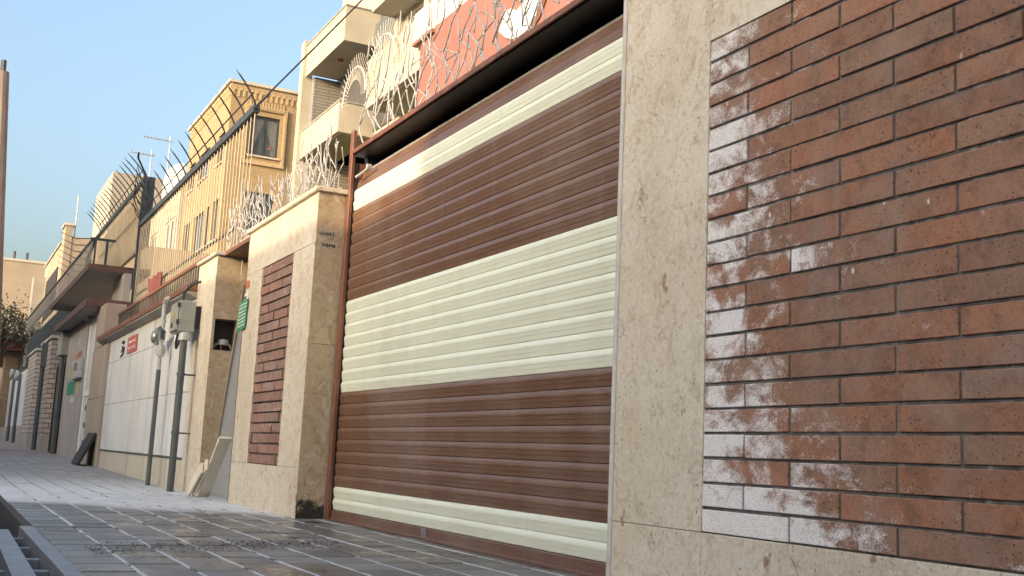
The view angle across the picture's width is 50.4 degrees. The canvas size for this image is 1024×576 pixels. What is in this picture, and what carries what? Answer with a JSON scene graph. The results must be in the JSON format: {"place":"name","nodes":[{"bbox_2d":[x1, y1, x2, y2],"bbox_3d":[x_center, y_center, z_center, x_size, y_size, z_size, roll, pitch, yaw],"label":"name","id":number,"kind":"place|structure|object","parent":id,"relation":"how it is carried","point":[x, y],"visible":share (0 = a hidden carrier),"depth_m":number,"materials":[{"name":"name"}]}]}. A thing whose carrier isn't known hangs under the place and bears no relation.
{"place":"outdoors","nodes":[
{"label":"outdoors","id":0,"kind":"place"},
{"bbox_2d":[0,0,342,274],"label":"sky","id":1,"kind":"structure","parent":0,"point":[88,79],"materials":[{"name":"blue"}]},
{"bbox_2d":[179,251,247,494],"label":"stone pier","id":2,"kind":"structure","parent":0,"point":[221,284],"depth_m":10.45,"materials":[{"name":"beige stone"}]},
{"bbox_2d":[213,339,231,350],"bbox_3d":[-2.773,0.547,10.421,0.213,0.116,0.098,7,-10,-27],"label":"water meter","id":3,"kind":"object","parent":2,"relation":"attached to","point":[220,342],"visible":0.99,"depth_m":10.39,"materials":[{"name":"silver metal"}]},
{"bbox_2d":[225,237,249,257],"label":"lintel","id":4,"kind":"structure","parent":2,"relation":"on","point":[241,249],"depth_m":10.15,"materials":[{"name":"brown paint"}]},
{"bbox_2d":[226,175,271,250],"bbox_3d":[-2.437,-0.719,10.046,0.164,0.655,1.229,7,-10,-27],"label":"branch fence","id":5,"kind":"object","parent":4,"relation":"on","point":[242,212],"visible":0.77,"depth_m":10.07,"materials":[{"name":"white metal"}]},
{"bbox_2d":[84,537,347,556],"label":"gravel","id":6,"kind":"structure","parent":0,"point":[194,546],"depth_m":5.01,"materials":[{"name":"grey gravel"}]},
{"bbox_2d":[180,78,297,253],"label":"brick building","id":7,"kind":"structure","parent":0,"point":[275,123],"depth_m":38.05,"materials":[{"name":"brick"}]},
{"bbox_2d":[184,224,189,250],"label":"window","id":8,"kind":"structure","parent":7,"relation":"in","point":[189,224],"depth_m":42.37,"materials":[{"name":"grey glass"}]},
{"bbox_2d":[185,163,195,195],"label":"window","id":9,"kind":"structure","parent":7,"relation":"in","point":[195,163],"depth_m":42.48,"materials":[{"name":"grey metal"}]},
{"bbox_2d":[194,212,203,251],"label":"window","id":10,"kind":"structure","parent":7,"relation":"in","point":[203,212],"depth_m":40.35,"materials":[{"name":"grey glass"}]},
{"bbox_2d":[195,149,209,185],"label":"window","id":11,"kind":"structure","parent":7,"relation":"in","point":[209,149],"depth_m":40.64,"materials":[{"name":"grey metal"}]},
{"bbox_2d":[201,208,208,248],"bbox_3d":[-10.895,-2.147,38.830,0.190,1.510,0.720,7,-10,-27],"label":"window","id":12,"kind":"structure","parent":7,"relation":"in","point":[208,208],"depth_m":39.07,"materials":[{"name":"grey glass"}]},
{"bbox_2d":[207,201,217,244],"bbox_3d":[-10.291,-2.298,37.689,0.190,1.510,1.020,7,-10,-27],"label":"window","id":13,"kind":"structure","parent":7,"relation":"in","point":[217,201],"depth_m":37.88,"materials":[{"name":"grey metal"}]},
{"bbox_2d":[214,134,223,168],"bbox_3d":[-10.172,-4.839,38.087,0.190,1.160,1.020,7,-10,-27],"label":"window","id":14,"kind":"structure","parent":7,"relation":"in","point":[223,134],"depth_m":38.20,"materials":[{"name":"grey glass"}]},
{"bbox_2d":[239,191,273,230],"bbox_3d":[-8.768,-2.575,37.478,1.170,1.430,0.190,7,-10,-27],"label":"window","id":15,"kind":"structure","parent":7,"relation":"in","point":[266,196],"depth_m":37.56,"materials":[{"name":"grey glass"}]},
{"bbox_2d":[246,116,279,160],"bbox_3d":[-8.675,-5.231,37.955,1.170,1.490,0.325,7,-10,-27],"label":"window","id":16,"kind":"structure","parent":7,"relation":"in","point":[266,131],"depth_m":38.05,"materials":[{"name":"grey glass"}]},
{"bbox_2d":[266,146,272,155],"bbox_3d":[-8.501,-4.788,38.111,0.240,0.360,0.240,7,-10,-27],"label":"table lamp","id":17,"kind":"object","parent":7,"relation":"in","point":[269,148],"visible":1,"depth_m":38.06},
{"bbox_2d":[227,185,347,518],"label":"stone pier","id":18,"kind":"structure","parent":0,"point":[280,440],"depth_m":7.86,"materials":[{"name":"beige stone"}]},
{"bbox_2d":[236,298,248,331],"bbox_3d":[-2.291,0.233,9.234,0.009,0.262,0.325,7,-10,-27],"label":"notice plate","id":19,"kind":"object","parent":18,"relation":"attached to","point":[242,314],"visible":1,"depth_m":9.22,"materials":[{"name":"green paint"}]},
{"bbox_2d":[244,280,249,299],"bbox_3d":[-2.250,0.055,9.214,0.011,0.230,0.120,7,-10,-27],"label":"sticker","id":20,"kind":"object","parent":18,"relation":"attached to","point":[247,286],"visible":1,"depth_m":9.21,"materials":[{"name":"white paint"}]},
{"bbox_2d":[259,123,343,219],"bbox_3d":[-1.722,-0.870,8.679,0.172,0.579,2.049,7,-10,-27],"label":"branch fence","id":21,"kind":"object","parent":18,"relation":"on","point":[320,169],"visible":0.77,"depth_m":8.34,"materials":[{"name":"beige metal"}]},
{"bbox_2d":[0,438,604,575],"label":"pavement","id":22,"kind":"structure","parent":0,"point":[65,507],"depth_m":5.75,"materials":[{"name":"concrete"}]},
{"bbox_2d":[0,59,8,344],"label":"utility pole","id":23,"kind":"object","parent":22,"relation":"on","point":[4,87],"visible":1,"depth_m":23.96,"materials":[{"name":"brown metal"}]},
{"bbox_2d":[0,334,24,426],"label":"house","id":24,"kind":"structure","parent":22,"relation":"on","point":[8,362],"depth_m":41.08,"materials":[{"name":"brown concrete"}]},
{"bbox_2d":[0,369,27,443],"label":"street wall","id":25,"kind":"structure","parent":22,"relation":"on","point":[3,430],"depth_m":34.73,"materials":[{"name":"white paint"}]},
{"bbox_2d":[5,369,14,440],"bbox_3d":[-16.366,3.839,35.402,0.210,2.410,0.545,7,-10,-27],"label":"gas riser","id":26,"kind":"object","parent":25,"relation":"attached to","point":[12,373],"visible":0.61,"depth_m":35.20,"materials":[{"name":"grey metal"}]},
{"bbox_2d":[11,370,21,442],"bbox_3d":[-14.977,3.590,32.753,0.210,2.210,0.545,7,-10,-27],"label":"gas riser","id":27,"kind":"object","parent":25,"relation":"attached to","point":[18,376],"visible":0.94,"depth_m":32.56,"materials":[{"name":"grey metal"}]},
{"bbox_2d":[25,308,74,369],"bbox_3d":[-12.908,1.741,30.074,0.055,1.620,14.800,7,-10,-27],"label":"sheet screen","id":28,"kind":"object","parent":25,"relation":"on","point":[42,334],"visible":0.24,"depth_m":30.50,"materials":[{"name":"metal"}]},
{"bbox_2d":[50,263,149,311],"bbox_3d":[-8.296,0.095,21.567,1.000,0.110,7.002,7,-10,-27],"label":"concrete canopy","id":29,"kind":"object","parent":28,"relation":"attached to","point":[93,280],"visible":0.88,"depth_m":20.24,"materials":[{"name":"grey concrete"}]},
{"bbox_2d":[26,237,115,333],"bbox_3d":[-10.489,0.266,25.141,0.400,0.454,15.250,7,-10,-27],"label":"balcony railing","id":30,"kind":"object","parent":29,"relation":"on","point":[41,309],"visible":0.86,"depth_m":22.07,"materials":[{"name":"grey metal"}]},
{"bbox_2d":[57,154,148,276],"bbox_3d":[-7.269,-1.006,19.423,0.625,1.422,6.424,8,-10,-30],"label":"spiked fence","id":31,"kind":"object","parent":29,"relation":"on","point":[114,216],"visible":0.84,"depth_m":18.64,"materials":[{"name":"black metal"}]},
{"bbox_2d":[100,177,155,266],"bbox_3d":[-6.816,-0.868,19.056,0.094,1.080,5.350,7,-10,-27],"label":"screen panel","id":32,"kind":"object","parent":29,"relation":"on","point":[130,256],"visible":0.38,"depth_m":18.02,"materials":[{"name":"grey metal"}]},
{"bbox_2d":[0,289,42,355],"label":"street tree","id":33,"kind":"object","parent":22,"relation":"on","point":[6,335],"visible":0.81,"depth_m":39.97,"materials":[{"name":"green plant"}]},
{"bbox_2d":[0,251,45,369],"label":"building","id":34,"kind":"structure","parent":22,"relation":"on","point":[20,274],"depth_m":55.15,"materials":[{"name":"concrete"}]},
{"bbox_2d":[19,348,41,446],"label":"brick pier","id":35,"kind":"structure","parent":22,"relation":"on","point":[34,355],"depth_m":28.35,"materials":[{"name":"beige brick"}]},
{"bbox_2d":[30,335,65,450],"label":"brick pier","id":36,"kind":"structure","parent":22,"relation":"on","point":[49,362],"depth_m":24.48,"materials":[{"name":"grey brick"}]},
{"bbox_2d":[18,526,83,575],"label":"edge plate","id":37,"kind":"object","parent":22,"relation":"on","point":[54,561],"visible":0.67,"depth_m":4.42,"materials":[{"name":"metal"}]},
{"bbox_2d":[48,362,65,452],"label":"dark gate","id":38,"kind":"structure","parent":22,"relation":"on","point":[59,408],"depth_m":22.87,"materials":[{"name":"grey metal"}]},
{"bbox_2d":[49,332,69,453],"bbox_3d":[-9.440,2.223,22.676,0.200,2.542,0.900,7,-10,-27],"label":"electric cabinet","id":39,"kind":"object","parent":22,"relation":"on","point":[63,345],"visible":0.78,"depth_m":22.45,"materials":[{"name":"grey metal"}]},
{"bbox_2d":[56,318,92,458],"bbox_3d":[-8.081,2.052,21.139,1.068,2.584,3.300,7,-10,-27],"label":"entrance bay","id":40,"kind":"object","parent":22,"relation":"on","point":[72,395],"visible":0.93,"depth_m":20.54,"materials":[{"name":"grey metal"}]},
{"bbox_2d":[54,298,129,332],"bbox_3d":[-7.937,0.608,20.551,0.830,0.165,5.602,7,-10,-27],"label":"concrete canopy","id":41,"kind":"object","parent":40,"relation":"on","point":[83,311],"visible":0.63,"depth_m":19.36,"materials":[{"name":"grey concrete"}]},
{"bbox_2d":[71,433,96,464],"bbox_3d":[-6.614,2.482,16.807,0.235,0.500,0.970,7,-10,-27],"label":"leaning slab","id":42,"kind":"object","parent":22,"relation":"on","point":[87,442],"depth_m":16.62,"materials":[{"name":"black stone"}]},
{"bbox_2d":[81,273,131,466],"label":"gate pillar","id":43,"kind":"structure","parent":22,"relation":"on","point":[107,318],"depth_m":17.43,"materials":[{"name":"grey concrete"}]},
{"bbox_2d":[76,315,97,452],"bbox_3d":[-7.297,1.718,18.830,0.070,2.500,1.520,7,-10,-27],"label":"white door","id":44,"kind":"structure","parent":43,"relation":"attached to","point":[90,348],"depth_m":19.22,"materials":[{"name":"paint"}]},
{"bbox_2d":[22,195,207,367],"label":"cream house","id":45,"kind":"structure","parent":22,"relation":"on","point":[41,287],"depth_m":36.86,"materials":[{"name":"paint"}]},
{"bbox_2d":[42,268,57,321],"bbox_3d":[-16.212,0.279,38.144,0.029,1.500,4.300,7,-10,-27],"label":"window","id":46,"kind":"structure","parent":45,"relation":"in","point":[52,280],"depth_m":37.90,"materials":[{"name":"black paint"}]},
{"bbox_2d":[92,172,163,237],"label":"concrete tower","id":47,"kind":"structure","parent":22,"relation":"on","point":[158,186],"depth_m":60.15,"materials":[{"name":"beige concrete"}]},
{"bbox_2d":[131,149,154,176],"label":"tv antenna","id":48,"kind":"object","parent":47,"relation":"on","point":[151,155],"visible":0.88,"depth_m":49.02,"materials":[{"name":"silver metal"}]},
{"bbox_2d":[96,284,197,489],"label":"garden wall","id":49,"kind":"structure","parent":22,"relation":"on","point":[127,417],"depth_m":13.42,"materials":[{"name":"grey concrete"}]},
{"bbox_2d":[120,341,124,356],"bbox_3d":[-5.482,0.854,15.328,0.023,0.233,0.299,7,-10,-27],"label":"graffiti","id":50,"kind":"object","parent":49,"relation":"attached to","point":[123,348],"visible":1,"depth_m":15.30,"materials":[{"name":"black paint"}]},
{"bbox_2d":[127,334,137,353],"bbox_3d":[-5.095,0.750,14.587,0.013,0.220,0.800,7,-10,-27],"label":"red plate","id":51,"kind":"object","parent":49,"relation":"attached to","point":[132,344],"visible":1,"depth_m":14.55,"materials":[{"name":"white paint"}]},
{"bbox_2d":[145,296,175,485],"bbox_3d":[-3.763,1.084,11.747,0.180,2.165,1.009,10,-12,-41],"label":"gas riser","id":52,"kind":"object","parent":49,"relation":"attached to","point":[158,335],"visible":0.81,"depth_m":11.88,"materials":[{"name":"grey metal"}]},
{"bbox_2d":[117,254,209,323],"bbox_3d":[-4.616,0.192,14.032,0.030,0.335,6.430,7,-10,-27],"label":"wall railing","id":53,"kind":"object","parent":49,"relation":"on","point":[174,281],"depth_m":13.65,"materials":[{"name":"brown metal"}]},
{"bbox_2d":[148,272,162,303],"bbox_3d":[-4.778,0.166,14.468,0.052,0.674,1.080,7,-10,-27],"label":"red cloth","id":54,"kind":"object","parent":53,"relation":"hanging from","point":[154,282],"visible":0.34,"depth_m":14.43,"materials":[{"name":"red fabric"}]},
{"bbox_2d":[129,69,269,314],"bbox_3d":[-4.071,-0.766,13.265,0.257,2.027,7.496,7,-10,-27],"label":"spiked fence","id":55,"kind":"object","parent":49,"relation":"on","point":[239,125],"visible":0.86,"depth_m":12.89,"materials":[{"name":"beige metal"}]},
{"bbox_2d":[133,152,146,219],"bbox_3d":[-5.614,-1.515,16.344,0.089,0.880,0.787,4,-9,-9],"label":"spike guard","id":56,"kind":"object","parent":55,"relation":"attached to","point":[138,158],"visible":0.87,"depth_m":16.44,"materials":[{"name":"black paint"}]},
{"bbox_2d":[260,0,362,100],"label":"cable","id":57,"kind":"object","parent":55,"relation":"on","point":[353,8],"visible":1,"depth_m":11.07,"materials":[{"name":"black paint"}]},
{"bbox_2d":[149,186,184,249],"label":"cream building","id":58,"kind":"structure","parent":22,"relation":"on","point":[168,224],"depth_m":45.87,"materials":[{"name":"white paint"}]},
{"bbox_2d":[143,135,172,171],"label":"tv antenna","id":59,"kind":"object","parent":58,"relation":"on","point":[170,141],"visible":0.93,"depth_m":49.44,"materials":[{"name":"silver metal"}]},
{"bbox_2d":[164,217,176,248],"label":"window","id":60,"kind":"structure","parent":58,"relation":"in","point":[175,217],"depth_m":45.62,"materials":[{"name":"white paint"}]},
{"bbox_2d":[162,163,187,207],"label":"roof tank","id":61,"kind":"object","parent":58,"relation":"on","point":[172,174],"visible":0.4,"depth_m":47.51,"materials":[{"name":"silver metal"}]},
{"bbox_2d":[122,485,212,499],"bbox_3d":[-3.275,1.916,10.247,0.444,0.017,2.525,7,-10,-27],"label":"rubble","id":62,"kind":"object","parent":22,"relation":"on","point":[173,496],"visible":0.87,"depth_m":9.73,"materials":[{"name":"concrete"}]},
{"bbox_2d":[166,280,200,491],"bbox_3d":[-3.297,0.959,10.806,0.260,2.122,0.420,7,-10,-27],"label":"electric cabinet","id":63,"kind":"object","parent":22,"relation":"on","point":[185,316],"visible":0.94,"depth_m":10.68,"materials":[{"name":"grey metal"}]},
{"bbox_2d":[188,463,202,495],"bbox_3d":[-2.802,1.694,9.622,0.021,0.305,0.412,8,-10,-30],"label":"plank","id":64,"kind":"object","parent":22,"relation":"on","point":[195,478],"visible":1,"depth_m":9.59,"materials":[{"name":"beige wood"}]},
{"bbox_2d":[192,459,207,495],"bbox_3d":[-2.757,1.680,9.613,0.023,0.335,0.432,8,-10,-30],"label":"plank","id":65,"kind":"object","parent":22,"relation":"on","point":[205,470],"visible":0.79,"depth_m":9.53,"materials":[{"name":"beige wood"}]},
{"bbox_2d":[197,436,231,496],"bbox_3d":[-2.612,1.572,9.538,0.106,0.538,0.546,8,-10,-31],"label":"plank","id":66,"kind":"object","parent":22,"relation":"on","point":[215,463],"visible":0.93,"depth_m":9.51,"materials":[{"name":"beige wood"}]},
{"bbox_2d":[210,285,245,495],"bbox_3d":[-2.382,0.958,10.013,0.569,1.903,0.394,8,-10,-31],"label":"leaning board","id":67,"kind":"object","parent":22,"relation":"on","point":[221,483],"visible":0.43,"depth_m":9.91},
{"bbox_2d":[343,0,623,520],"bbox_3d":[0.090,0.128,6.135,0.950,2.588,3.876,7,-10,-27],"label":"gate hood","id":68,"kind":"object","parent":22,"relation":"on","point":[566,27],"visible":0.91,"depth_m":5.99,"materials":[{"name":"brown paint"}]},
{"bbox_2d":[359,0,568,142],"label":"branch fence","id":69,"kind":"object","parent":68,"relation":"on","point":[429,22],"visible":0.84,"depth_m":6.83,"materials":[{"name":"beige metal"}]},
{"bbox_2d":[324,14,623,575],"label":"roller shutter","id":70,"kind":"object","parent":68,"relation":"attached to","point":[472,388],"visible":0.76,"depth_m":5.55,"materials":[{"name":"metal"}]},
{"bbox_2d":[606,0,1023,575],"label":"stone wall","id":71,"kind":"structure","parent":22,"relation":"on","point":[818,353],"depth_m":3.13,"materials":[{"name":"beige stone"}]},
{"bbox_2d":[289,0,466,202],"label":"apartment block","id":72,"kind":"structure","parent":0,"point":[338,48],"depth_m":35.07,"materials":[{"name":"beige paint"}]},
{"bbox_2d":[338,53,369,110],"bbox_3d":[-4.679,-6.279,32.414,0.052,1.411,2.839,7,-10,-27],"label":"sunburst grille","id":73,"kind":"object","parent":72,"relation":"attached to","point":[353,78],"visible":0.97,"depth_m":32.33,"materials":[{"name":"beige metal"}]},
{"bbox_2d":[366,18,400,74],"bbox_3d":[-3.594,-6.792,30.425,0.052,1.408,2.819,7,-10,-27],"label":"sunburst grille","id":74,"kind":"object","parent":72,"relation":"attached to","point":[387,45],"visible":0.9,"depth_m":30.14,"materials":[{"name":"beige metal"}]},
{"bbox_2d":[409,7,423,23],"bbox_3d":[-2.624,-7.422,31.204,0.060,1.200,1.700,7,-10,-27],"label":"window","id":75,"kind":"structure","parent":72,"relation":"in","point":[413,17],"depth_m":31.79,"materials":[{"name":"beige glass"}]},
{"bbox_2d":[412,0,437,47],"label":"vent box","id":76,"kind":"object","parent":72,"relation":"attached to","point":[421,17],"visible":0.79,"depth_m":27.67,"materials":[{"name":"white paint"}]},
{"bbox_2d":[417,0,572,105],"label":"pink panel","id":77,"kind":"object","parent":72,"relation":"attached to","point":[550,8],"visible":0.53,"depth_m":25.12,"materials":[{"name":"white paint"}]},
{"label":"gutter channel","id":78,"kind":"structure","parent":0,"visible":0},
{"bbox_2d":[0,529,49,575],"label":"gutter grating","id":79,"kind":"object","parent":78,"relation":"on","point":[15,560],"visible":0.99,"depth_m":4.26,"materials":[{"name":"metal"}]}
]}

